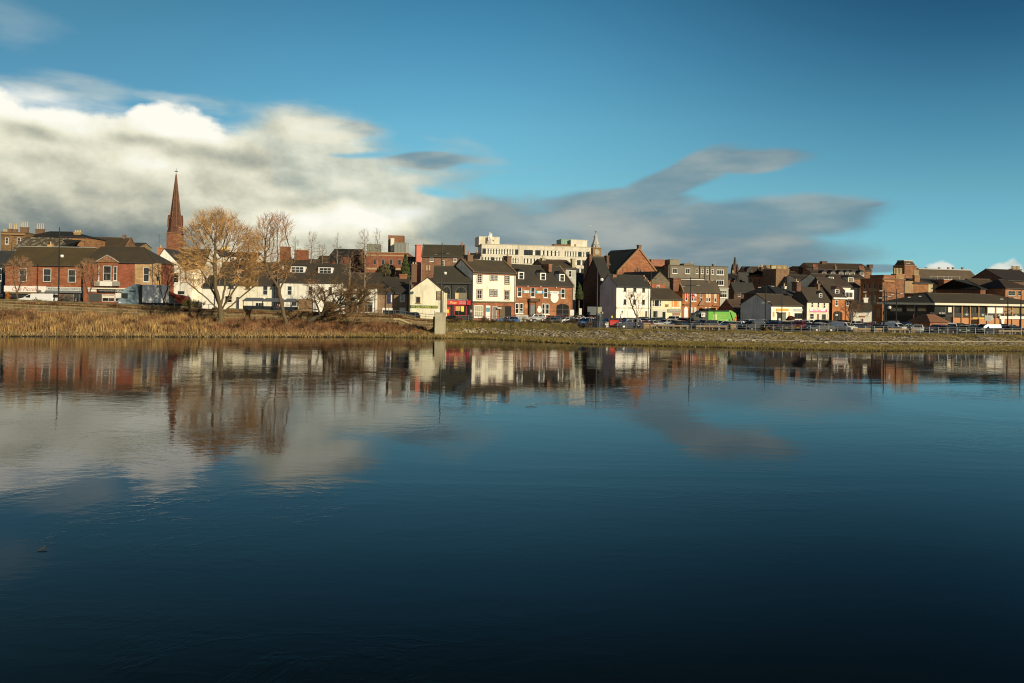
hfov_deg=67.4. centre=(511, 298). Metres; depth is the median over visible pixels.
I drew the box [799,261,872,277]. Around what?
skyline roof block
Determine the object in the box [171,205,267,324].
willow tree
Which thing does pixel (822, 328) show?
parked saloon
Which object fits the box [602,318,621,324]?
parked estate car
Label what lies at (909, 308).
window
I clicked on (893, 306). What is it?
window
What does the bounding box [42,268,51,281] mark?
window
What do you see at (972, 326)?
parked hatchback
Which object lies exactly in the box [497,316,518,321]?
parked estate car
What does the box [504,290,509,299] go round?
window
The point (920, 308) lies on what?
window
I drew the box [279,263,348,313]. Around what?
white dormer terrace
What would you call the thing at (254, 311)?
wall top scrub
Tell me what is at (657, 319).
parked estate car
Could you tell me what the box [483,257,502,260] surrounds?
ribbon window
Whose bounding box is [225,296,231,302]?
window
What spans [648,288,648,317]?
lamp column
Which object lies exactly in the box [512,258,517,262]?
ribbon window
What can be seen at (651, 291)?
lamp column
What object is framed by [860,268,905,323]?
sandstone office
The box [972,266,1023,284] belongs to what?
dark peak house
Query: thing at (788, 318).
parked car
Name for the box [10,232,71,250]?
mossy roof house
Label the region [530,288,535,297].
window
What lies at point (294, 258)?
birch tree
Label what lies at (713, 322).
parked four wheel drive
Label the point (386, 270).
round bush
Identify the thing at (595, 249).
clock tower
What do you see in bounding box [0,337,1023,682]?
river
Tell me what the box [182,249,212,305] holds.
cream house
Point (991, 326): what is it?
parked panel van
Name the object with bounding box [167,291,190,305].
red loader lorry
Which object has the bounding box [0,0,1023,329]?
sky
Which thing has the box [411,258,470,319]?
charcoal building
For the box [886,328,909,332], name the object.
stone planter wall
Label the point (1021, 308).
lamp column
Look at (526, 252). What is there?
ribbon window
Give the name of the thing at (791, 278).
slate link house
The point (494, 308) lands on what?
door
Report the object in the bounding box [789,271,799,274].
long brick house
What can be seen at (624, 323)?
parked four wheel drive
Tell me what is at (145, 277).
window
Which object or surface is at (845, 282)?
double dormer roof
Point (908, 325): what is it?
parked saloon
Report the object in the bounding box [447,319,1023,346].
grass
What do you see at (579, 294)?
tree
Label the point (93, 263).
street tree
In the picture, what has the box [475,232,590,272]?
council offices
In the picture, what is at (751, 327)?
parked panel van
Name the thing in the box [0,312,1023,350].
riverbank
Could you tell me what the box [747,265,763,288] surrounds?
brick hip house
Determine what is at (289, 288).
window
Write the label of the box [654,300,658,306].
window
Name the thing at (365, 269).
birch tree
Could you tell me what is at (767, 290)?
dark hip house
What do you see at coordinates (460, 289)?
arched window
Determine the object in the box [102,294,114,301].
window
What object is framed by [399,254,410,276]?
conifer tree
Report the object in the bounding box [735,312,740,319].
window
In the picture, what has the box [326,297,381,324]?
bush
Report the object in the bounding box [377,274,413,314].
brown harled house
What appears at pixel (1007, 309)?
lamp column
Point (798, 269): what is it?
dark skyline wall
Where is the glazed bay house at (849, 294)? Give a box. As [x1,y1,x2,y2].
[836,285,854,320]
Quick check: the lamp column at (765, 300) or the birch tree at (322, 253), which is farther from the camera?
the birch tree at (322, 253)
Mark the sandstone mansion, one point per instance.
(11, 237)
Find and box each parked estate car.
[403,312,420,317]
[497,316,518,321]
[583,319,595,325]
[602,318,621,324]
[653,317,664,321]
[659,319,676,323]
[669,321,688,324]
[931,325,955,332]
[1003,326,1022,329]
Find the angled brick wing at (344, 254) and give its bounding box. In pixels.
[329,249,365,271]
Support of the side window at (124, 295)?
in the box lorry at (143, 294)
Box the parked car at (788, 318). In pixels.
[786,316,794,320]
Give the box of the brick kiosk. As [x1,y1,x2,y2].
[906,314,950,329]
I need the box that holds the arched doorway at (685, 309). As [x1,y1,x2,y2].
[684,307,687,316]
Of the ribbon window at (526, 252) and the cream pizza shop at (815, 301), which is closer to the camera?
the cream pizza shop at (815, 301)
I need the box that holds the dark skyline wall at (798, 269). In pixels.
[788,266,802,273]
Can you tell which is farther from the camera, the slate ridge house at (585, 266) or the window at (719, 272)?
the window at (719, 272)
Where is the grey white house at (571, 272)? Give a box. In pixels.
[555,259,576,316]
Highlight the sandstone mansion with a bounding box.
[0,222,35,250]
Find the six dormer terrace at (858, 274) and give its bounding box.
[800,264,864,285]
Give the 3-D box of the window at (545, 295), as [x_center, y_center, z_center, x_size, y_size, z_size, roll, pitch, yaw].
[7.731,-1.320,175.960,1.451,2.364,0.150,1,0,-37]
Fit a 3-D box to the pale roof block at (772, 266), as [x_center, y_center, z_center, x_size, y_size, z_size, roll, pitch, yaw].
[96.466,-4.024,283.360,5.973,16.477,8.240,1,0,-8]
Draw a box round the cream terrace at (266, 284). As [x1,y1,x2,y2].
[215,261,283,308]
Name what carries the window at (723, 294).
in the pale annex at (724, 294)
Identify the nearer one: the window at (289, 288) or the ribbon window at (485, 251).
the window at (289, 288)
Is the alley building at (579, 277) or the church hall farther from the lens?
the alley building at (579, 277)
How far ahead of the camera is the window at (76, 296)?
154.24 m
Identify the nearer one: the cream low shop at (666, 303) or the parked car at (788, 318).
the parked car at (788, 318)
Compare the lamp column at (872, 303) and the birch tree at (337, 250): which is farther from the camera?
the birch tree at (337, 250)
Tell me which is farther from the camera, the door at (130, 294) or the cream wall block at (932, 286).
the cream wall block at (932, 286)
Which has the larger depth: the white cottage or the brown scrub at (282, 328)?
the white cottage
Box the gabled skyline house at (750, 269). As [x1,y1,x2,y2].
[738,264,770,272]
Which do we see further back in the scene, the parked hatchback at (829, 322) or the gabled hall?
the gabled hall
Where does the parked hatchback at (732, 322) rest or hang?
on the street
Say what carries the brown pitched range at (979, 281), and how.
on the street
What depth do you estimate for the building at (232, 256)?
228.98 m
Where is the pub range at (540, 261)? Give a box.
[532,255,575,272]
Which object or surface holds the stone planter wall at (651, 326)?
on the street
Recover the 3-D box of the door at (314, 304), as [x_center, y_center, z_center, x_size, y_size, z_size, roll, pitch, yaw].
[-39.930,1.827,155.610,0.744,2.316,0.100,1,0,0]
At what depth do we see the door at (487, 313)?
161.84 m
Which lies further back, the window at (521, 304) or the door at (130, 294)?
the window at (521, 304)
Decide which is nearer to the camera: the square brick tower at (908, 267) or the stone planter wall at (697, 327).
the stone planter wall at (697, 327)
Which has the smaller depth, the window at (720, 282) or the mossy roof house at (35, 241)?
the mossy roof house at (35, 241)
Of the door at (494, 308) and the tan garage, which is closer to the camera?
the door at (494, 308)
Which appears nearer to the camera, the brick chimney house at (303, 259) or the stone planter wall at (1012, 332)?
the stone planter wall at (1012, 332)
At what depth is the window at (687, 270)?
230.25 m
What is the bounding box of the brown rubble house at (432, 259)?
[421,242,464,280]
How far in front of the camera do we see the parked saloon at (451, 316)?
137.88 m
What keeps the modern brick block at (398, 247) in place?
on the ground
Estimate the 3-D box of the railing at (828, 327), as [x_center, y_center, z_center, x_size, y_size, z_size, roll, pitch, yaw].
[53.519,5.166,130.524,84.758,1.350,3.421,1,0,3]
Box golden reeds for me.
[0,311,235,332]
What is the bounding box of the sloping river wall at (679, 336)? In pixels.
[580,328,1023,346]
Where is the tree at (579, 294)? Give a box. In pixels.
[575,282,583,315]
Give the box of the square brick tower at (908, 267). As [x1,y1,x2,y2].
[893,260,916,277]
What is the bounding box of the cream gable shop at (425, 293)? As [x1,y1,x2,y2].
[410,265,447,318]
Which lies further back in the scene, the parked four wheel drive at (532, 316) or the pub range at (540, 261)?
the pub range at (540, 261)
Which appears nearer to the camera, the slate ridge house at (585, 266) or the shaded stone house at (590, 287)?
the shaded stone house at (590, 287)
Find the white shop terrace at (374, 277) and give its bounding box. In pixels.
[343,272,381,313]
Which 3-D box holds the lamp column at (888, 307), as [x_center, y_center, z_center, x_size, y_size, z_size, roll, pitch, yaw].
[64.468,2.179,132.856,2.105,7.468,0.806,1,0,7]
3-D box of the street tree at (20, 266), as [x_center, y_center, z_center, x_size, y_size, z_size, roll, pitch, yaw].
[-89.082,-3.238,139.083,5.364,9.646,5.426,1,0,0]
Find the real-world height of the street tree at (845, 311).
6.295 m
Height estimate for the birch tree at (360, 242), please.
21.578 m
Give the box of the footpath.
[582,327,1007,334]
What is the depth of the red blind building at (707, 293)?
194.63 m
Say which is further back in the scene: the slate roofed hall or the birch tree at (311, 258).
the slate roofed hall
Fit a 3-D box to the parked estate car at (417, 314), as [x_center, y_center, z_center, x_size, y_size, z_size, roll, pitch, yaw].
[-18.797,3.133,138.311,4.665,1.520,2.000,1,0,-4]
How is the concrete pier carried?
on the riverbank
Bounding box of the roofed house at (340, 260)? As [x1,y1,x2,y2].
[318,255,343,263]
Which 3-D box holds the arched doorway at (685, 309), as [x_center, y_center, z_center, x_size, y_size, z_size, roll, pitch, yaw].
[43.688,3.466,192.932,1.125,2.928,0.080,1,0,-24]
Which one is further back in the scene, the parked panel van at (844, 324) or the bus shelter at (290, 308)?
the bus shelter at (290, 308)
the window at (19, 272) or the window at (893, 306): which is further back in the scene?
the window at (893, 306)
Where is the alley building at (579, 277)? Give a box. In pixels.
[576,272,583,310]
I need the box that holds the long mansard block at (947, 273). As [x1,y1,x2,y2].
[917,267,974,278]
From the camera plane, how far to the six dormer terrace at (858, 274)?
248.51 m
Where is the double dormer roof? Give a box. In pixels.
[794,273,859,299]
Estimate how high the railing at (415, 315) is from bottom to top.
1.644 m
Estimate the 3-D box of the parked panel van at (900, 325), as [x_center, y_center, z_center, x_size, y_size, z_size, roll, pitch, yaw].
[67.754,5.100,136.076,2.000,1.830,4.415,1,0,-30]
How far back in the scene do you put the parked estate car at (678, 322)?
135.85 m
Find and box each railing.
[374,310,434,317]
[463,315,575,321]
[577,321,1023,334]
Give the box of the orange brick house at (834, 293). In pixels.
[807,277,847,320]
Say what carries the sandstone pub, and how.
on the street
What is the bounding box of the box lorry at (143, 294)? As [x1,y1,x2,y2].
[118,283,168,306]
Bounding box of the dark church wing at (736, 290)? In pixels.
[728,278,754,302]
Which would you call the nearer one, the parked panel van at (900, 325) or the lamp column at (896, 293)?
the parked panel van at (900, 325)
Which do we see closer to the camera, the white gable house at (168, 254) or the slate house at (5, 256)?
the slate house at (5, 256)
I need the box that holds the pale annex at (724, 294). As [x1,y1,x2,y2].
[719,288,728,305]
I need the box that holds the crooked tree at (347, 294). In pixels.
[287,269,393,322]
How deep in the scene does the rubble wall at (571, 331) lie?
129.61 m
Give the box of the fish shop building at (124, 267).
[81,246,174,304]
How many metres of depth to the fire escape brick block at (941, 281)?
209.46 m
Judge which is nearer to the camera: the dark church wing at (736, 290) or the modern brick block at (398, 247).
the dark church wing at (736, 290)
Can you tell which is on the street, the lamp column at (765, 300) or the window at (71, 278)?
the lamp column at (765, 300)
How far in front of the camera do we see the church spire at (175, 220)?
347.98 m
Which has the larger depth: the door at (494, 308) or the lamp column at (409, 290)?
the door at (494, 308)
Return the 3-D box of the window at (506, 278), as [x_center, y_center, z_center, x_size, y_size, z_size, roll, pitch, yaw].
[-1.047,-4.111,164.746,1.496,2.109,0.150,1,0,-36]
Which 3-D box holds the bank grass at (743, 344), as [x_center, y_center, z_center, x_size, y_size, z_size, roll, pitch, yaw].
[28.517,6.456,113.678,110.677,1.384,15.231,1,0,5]
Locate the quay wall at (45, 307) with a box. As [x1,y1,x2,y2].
[0,299,432,329]
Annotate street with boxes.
[192,305,980,334]
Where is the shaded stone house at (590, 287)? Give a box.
[583,251,609,316]
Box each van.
[19,294,57,301]
[516,315,527,321]
[741,320,763,329]
[831,322,857,331]
[881,322,907,327]
[976,324,1001,333]
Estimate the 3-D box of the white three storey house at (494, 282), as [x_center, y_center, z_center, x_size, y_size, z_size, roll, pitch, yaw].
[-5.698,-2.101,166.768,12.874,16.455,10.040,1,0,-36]
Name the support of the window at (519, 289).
in the sandstone pub
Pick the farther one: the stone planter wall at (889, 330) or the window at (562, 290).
the window at (562, 290)
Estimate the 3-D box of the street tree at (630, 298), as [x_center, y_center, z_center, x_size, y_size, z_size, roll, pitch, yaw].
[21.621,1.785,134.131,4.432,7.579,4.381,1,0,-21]
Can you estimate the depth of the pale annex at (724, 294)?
212.43 m
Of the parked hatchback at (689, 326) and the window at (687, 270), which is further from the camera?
the window at (687, 270)
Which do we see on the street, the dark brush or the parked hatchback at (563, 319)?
the parked hatchback at (563, 319)
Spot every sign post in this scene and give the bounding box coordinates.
[387,294,390,314]
[587,307,600,326]
[598,307,601,326]
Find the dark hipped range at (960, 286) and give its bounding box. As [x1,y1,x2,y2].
[934,279,986,293]
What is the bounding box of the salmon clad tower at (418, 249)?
[415,245,421,284]
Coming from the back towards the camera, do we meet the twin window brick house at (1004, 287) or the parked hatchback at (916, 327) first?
the twin window brick house at (1004, 287)
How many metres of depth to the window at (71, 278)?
154.21 m
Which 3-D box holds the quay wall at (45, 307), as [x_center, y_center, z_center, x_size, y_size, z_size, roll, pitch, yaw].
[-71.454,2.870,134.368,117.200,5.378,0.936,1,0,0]
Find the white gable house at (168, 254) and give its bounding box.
[157,245,193,302]
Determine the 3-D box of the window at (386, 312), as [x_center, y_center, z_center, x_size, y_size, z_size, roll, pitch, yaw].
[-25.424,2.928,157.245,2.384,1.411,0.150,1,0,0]
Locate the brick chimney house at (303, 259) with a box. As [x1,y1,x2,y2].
[279,246,335,266]
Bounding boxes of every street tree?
[3,255,34,298]
[72,257,104,301]
[146,261,181,304]
[624,290,644,327]
[840,300,865,324]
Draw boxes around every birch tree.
[288,236,301,262]
[304,230,320,262]
[314,243,330,262]
[331,234,341,263]
[342,249,361,307]
[355,228,372,267]
[358,249,375,312]
[370,228,383,269]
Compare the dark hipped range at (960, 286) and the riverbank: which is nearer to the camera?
the riverbank
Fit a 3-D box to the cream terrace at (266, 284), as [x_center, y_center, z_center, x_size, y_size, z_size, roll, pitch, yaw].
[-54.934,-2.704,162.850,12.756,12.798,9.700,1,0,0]
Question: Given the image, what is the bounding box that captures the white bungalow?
[739,289,803,320]
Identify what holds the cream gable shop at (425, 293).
on the street
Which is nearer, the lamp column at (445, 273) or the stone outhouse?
the lamp column at (445, 273)
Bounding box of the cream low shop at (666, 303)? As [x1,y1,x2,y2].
[651,288,682,318]
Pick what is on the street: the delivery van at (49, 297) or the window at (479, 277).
the delivery van at (49, 297)
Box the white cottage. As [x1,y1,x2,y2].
[848,294,871,322]
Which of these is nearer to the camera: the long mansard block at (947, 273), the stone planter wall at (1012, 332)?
the stone planter wall at (1012, 332)
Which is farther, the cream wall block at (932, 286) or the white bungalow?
the cream wall block at (932, 286)
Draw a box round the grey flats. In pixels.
[649,259,728,287]
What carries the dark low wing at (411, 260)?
on the ground
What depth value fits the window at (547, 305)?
176.37 m
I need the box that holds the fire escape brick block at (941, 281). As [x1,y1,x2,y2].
[928,279,963,286]
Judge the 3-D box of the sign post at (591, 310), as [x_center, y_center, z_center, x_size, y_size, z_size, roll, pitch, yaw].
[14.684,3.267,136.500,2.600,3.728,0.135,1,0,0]
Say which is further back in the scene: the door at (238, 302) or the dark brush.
the door at (238, 302)
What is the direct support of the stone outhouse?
on the ground
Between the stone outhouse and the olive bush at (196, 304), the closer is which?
the olive bush at (196, 304)
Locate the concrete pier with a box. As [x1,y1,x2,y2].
[433,312,448,334]
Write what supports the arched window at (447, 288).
in the charcoal building at (456, 283)
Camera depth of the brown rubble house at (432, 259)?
209.30 m
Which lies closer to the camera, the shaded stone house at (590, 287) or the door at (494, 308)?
the door at (494, 308)
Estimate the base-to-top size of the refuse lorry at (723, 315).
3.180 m
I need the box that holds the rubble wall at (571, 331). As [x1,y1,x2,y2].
[446,319,583,338]
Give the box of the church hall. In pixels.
[607,245,656,273]
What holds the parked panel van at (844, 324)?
on the street
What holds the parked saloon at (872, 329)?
on the street
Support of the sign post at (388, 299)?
on the street
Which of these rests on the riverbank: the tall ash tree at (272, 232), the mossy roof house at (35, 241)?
the tall ash tree at (272, 232)
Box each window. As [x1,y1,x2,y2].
[11,294,27,298]
[18,267,27,281]
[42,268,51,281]
[67,269,76,282]
[73,294,82,301]
[102,265,111,280]
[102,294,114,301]
[113,266,116,280]
[122,293,127,297]
[143,267,148,281]
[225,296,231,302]
[262,286,268,295]
[287,286,291,295]
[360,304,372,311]
[382,310,393,314]
[400,294,404,301]
[415,297,420,303]
[444,286,450,298]
[454,305,466,315]
[455,287,466,292]
[474,305,482,317]
[476,289,482,298]
[477,274,482,282]
[482,248,517,254]
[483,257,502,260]
[489,289,493,296]
[493,289,497,296]
[504,275,509,284]
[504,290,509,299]
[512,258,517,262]
[515,303,518,313]
[517,287,521,296]
[519,303,522,313]
[524,250,558,255]
[524,258,536,263]
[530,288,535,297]
[542,304,544,313]
[543,288,547,297]
[545,304,549,314]
[560,289,564,298]
[565,251,588,256]
[575,260,584,264]
[576,268,583,272]
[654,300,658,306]
[672,268,677,273]
[673,301,677,307]
[685,268,689,273]
[716,280,723,285]
[717,270,723,274]
[720,291,726,297]
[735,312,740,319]
[794,313,801,318]
[845,292,852,298]
[890,304,902,311]
[906,305,915,311]
[917,305,926,311]
[1008,291,1015,295]
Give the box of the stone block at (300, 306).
[298,299,312,312]
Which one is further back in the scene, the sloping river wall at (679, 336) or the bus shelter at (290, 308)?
the bus shelter at (290, 308)
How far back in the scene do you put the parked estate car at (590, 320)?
141.00 m
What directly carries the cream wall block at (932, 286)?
on the ground
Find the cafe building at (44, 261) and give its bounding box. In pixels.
[4,246,96,303]
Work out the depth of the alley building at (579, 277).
235.32 m
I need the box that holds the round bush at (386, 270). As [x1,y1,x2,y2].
[375,263,396,276]
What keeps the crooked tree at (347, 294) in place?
on the riverbank
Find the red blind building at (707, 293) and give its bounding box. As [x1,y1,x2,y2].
[669,276,720,317]
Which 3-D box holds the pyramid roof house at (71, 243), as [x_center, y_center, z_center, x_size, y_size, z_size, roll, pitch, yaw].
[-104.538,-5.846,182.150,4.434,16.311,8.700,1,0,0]
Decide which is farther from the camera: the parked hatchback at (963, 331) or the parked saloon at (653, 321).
the parked saloon at (653, 321)
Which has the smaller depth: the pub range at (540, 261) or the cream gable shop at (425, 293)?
the cream gable shop at (425, 293)
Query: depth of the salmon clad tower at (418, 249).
224.99 m
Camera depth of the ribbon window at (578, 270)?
255.92 m
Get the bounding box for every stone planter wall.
[650,324,673,328]
[658,325,688,329]
[695,325,727,330]
[858,328,870,332]
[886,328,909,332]
[1002,330,1023,334]
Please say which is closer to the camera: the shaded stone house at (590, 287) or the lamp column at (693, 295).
the lamp column at (693, 295)
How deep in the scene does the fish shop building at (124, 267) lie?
152.90 m
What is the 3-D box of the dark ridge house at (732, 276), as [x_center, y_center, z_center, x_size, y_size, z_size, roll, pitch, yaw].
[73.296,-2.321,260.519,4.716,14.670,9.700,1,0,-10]
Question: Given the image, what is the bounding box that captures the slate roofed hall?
[32,223,72,237]
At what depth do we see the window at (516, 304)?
171.05 m
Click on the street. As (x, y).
(636, 329)
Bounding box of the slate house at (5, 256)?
[0,247,14,298]
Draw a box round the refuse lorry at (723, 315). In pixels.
[691,310,736,321]
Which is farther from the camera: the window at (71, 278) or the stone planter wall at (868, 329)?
the window at (71, 278)
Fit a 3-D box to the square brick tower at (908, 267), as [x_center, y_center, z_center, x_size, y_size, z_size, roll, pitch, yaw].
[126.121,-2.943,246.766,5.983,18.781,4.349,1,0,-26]
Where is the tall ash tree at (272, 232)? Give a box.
[246,210,297,324]
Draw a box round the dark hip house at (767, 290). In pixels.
[743,283,793,300]
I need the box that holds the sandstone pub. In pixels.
[511,258,574,316]
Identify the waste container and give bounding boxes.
[608,320,618,327]
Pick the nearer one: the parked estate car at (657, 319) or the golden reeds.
the golden reeds
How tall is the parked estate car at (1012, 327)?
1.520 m
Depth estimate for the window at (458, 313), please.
158.98 m
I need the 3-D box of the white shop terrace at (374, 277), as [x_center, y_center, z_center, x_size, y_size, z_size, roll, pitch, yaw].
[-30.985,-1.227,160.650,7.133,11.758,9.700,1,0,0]
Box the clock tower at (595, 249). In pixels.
[591,231,601,255]
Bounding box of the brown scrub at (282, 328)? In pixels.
[0,306,430,334]
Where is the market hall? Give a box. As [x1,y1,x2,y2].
[877,293,1023,327]
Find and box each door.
[129,293,133,299]
[236,297,239,307]
[313,302,316,311]
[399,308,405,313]
[486,306,489,319]
[492,306,496,319]
[499,306,504,318]
[530,305,534,314]
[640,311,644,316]
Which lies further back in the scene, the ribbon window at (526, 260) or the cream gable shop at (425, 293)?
the ribbon window at (526, 260)
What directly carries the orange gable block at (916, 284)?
on the ground
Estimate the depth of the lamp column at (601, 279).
132.91 m
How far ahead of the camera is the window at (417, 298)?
152.93 m
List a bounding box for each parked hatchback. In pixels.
[561,317,574,322]
[684,321,704,328]
[719,321,739,328]
[821,320,834,324]
[844,323,864,331]
[912,325,923,332]
[956,325,976,333]
[958,325,970,333]
[976,326,989,333]
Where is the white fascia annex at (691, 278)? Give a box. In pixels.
[667,278,704,280]
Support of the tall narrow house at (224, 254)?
on the street
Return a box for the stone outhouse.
[134,242,150,250]
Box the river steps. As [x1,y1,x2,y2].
[394,318,419,327]
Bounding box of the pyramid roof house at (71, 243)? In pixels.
[57,240,80,246]
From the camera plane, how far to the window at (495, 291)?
162.99 m
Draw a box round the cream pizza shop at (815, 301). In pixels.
[791,279,830,320]
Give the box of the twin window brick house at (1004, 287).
[980,279,1023,299]
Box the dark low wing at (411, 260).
[408,257,414,285]
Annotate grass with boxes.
[0,322,462,337]
[346,331,1023,350]
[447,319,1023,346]
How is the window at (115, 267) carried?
in the fish shop building at (124, 267)
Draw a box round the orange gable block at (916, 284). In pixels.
[904,270,929,296]
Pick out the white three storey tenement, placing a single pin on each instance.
(613, 298)
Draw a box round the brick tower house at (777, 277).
[762,266,789,287]
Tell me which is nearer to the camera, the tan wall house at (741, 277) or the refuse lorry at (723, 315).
the refuse lorry at (723, 315)
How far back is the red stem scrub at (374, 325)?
125.54 m
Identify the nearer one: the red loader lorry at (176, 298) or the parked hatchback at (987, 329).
the parked hatchback at (987, 329)
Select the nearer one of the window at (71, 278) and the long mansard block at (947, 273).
the window at (71, 278)
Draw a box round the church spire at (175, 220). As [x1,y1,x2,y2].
[166,171,184,250]
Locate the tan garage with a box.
[718,299,740,320]
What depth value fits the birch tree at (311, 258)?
175.92 m
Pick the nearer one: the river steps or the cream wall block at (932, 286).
the river steps
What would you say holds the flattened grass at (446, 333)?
on the riverbank
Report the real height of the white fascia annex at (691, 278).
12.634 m
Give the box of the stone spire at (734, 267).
[731,257,738,274]
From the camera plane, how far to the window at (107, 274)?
152.37 m
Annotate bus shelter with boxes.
[242,298,263,310]
[263,298,283,309]
[283,298,298,310]
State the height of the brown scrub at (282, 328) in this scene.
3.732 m
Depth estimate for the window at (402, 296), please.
157.29 m
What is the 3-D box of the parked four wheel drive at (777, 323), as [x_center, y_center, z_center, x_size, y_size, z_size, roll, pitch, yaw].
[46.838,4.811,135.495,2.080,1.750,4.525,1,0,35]
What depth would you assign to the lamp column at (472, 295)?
147.59 m
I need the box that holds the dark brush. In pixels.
[164,307,202,313]
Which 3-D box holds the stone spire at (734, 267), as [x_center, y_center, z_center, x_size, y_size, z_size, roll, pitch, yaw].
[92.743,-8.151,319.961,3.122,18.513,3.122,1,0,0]
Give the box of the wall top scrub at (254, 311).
[7,301,543,322]
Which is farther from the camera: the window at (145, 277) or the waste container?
the window at (145, 277)
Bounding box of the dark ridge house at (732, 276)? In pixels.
[728,270,736,286]
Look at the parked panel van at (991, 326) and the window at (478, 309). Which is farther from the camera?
the window at (478, 309)
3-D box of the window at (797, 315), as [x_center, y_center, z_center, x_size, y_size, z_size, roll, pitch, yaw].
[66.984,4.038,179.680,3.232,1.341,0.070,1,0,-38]
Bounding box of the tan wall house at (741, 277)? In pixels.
[735,272,751,282]
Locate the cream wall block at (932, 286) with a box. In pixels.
[920,278,938,292]
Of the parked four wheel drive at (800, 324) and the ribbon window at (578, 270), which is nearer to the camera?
the parked four wheel drive at (800, 324)
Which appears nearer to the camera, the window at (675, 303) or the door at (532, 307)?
the door at (532, 307)
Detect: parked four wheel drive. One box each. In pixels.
[528,314,545,321]
[544,316,561,322]
[615,319,642,327]
[667,316,679,319]
[700,320,718,324]
[769,321,784,330]
[782,321,795,330]
[794,321,806,329]
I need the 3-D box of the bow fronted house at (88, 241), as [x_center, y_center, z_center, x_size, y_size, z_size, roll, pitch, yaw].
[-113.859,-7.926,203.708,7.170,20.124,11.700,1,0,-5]
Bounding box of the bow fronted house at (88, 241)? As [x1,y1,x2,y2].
[60,230,106,248]
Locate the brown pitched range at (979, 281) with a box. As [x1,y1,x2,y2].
[965,278,991,284]
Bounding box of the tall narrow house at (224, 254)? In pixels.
[212,250,229,272]
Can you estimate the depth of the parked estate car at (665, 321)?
146.27 m
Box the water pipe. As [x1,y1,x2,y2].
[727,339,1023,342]
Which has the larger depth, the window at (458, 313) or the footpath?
the window at (458, 313)
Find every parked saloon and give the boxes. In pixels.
[446,315,462,319]
[647,320,662,323]
[806,323,835,330]
[867,324,889,330]
[903,324,912,329]
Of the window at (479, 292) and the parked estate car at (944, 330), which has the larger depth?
the window at (479, 292)
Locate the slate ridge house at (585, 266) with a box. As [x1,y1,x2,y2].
[583,256,610,311]
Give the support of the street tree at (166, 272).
on the street
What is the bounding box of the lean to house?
[201,275,214,308]
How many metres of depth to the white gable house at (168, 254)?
174.31 m
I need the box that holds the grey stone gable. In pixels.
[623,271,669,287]
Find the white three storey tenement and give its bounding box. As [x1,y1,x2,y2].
[599,267,650,319]
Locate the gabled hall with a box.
[96,235,135,246]
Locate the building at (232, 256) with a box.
[222,247,263,261]
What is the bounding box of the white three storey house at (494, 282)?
[454,251,516,320]
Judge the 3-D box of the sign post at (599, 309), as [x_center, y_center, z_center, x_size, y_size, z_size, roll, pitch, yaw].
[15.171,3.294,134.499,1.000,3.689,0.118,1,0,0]
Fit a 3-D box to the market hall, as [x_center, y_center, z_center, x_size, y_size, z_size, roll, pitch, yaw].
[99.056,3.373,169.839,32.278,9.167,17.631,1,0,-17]
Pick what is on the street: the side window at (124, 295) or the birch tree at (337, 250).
the birch tree at (337, 250)
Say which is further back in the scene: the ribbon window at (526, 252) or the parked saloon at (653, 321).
the ribbon window at (526, 252)
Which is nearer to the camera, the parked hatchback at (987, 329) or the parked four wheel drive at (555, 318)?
the parked hatchback at (987, 329)
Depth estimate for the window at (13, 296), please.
154.02 m
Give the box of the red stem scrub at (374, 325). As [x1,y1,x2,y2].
[139,312,418,330]
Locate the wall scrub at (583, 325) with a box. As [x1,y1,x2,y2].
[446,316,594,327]
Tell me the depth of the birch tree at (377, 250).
197.92 m
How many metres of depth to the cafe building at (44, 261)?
154.18 m
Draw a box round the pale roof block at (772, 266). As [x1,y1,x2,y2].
[763,265,786,268]
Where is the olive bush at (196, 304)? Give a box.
[181,298,205,307]
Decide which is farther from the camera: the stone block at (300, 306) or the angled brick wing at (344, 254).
the angled brick wing at (344, 254)
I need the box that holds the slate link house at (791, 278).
[787,275,806,292]
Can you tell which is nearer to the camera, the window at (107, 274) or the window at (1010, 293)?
the window at (107, 274)
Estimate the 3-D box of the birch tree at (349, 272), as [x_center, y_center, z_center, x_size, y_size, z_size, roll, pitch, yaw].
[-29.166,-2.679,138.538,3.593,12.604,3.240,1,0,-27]
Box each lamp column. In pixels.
[57,227,63,300]
[409,269,409,311]
[435,243,448,311]
[469,274,476,319]
[595,264,603,327]
[645,272,657,319]
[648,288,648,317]
[681,277,699,324]
[758,286,773,319]
[864,284,882,327]
[878,290,890,331]
[890,289,902,322]
[1001,297,1014,324]
[1020,289,1021,326]
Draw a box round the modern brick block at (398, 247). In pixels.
[366,235,413,276]
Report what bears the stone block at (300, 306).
on the street
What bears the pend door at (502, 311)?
in the white three storey house at (494, 282)
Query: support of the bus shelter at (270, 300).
on the street

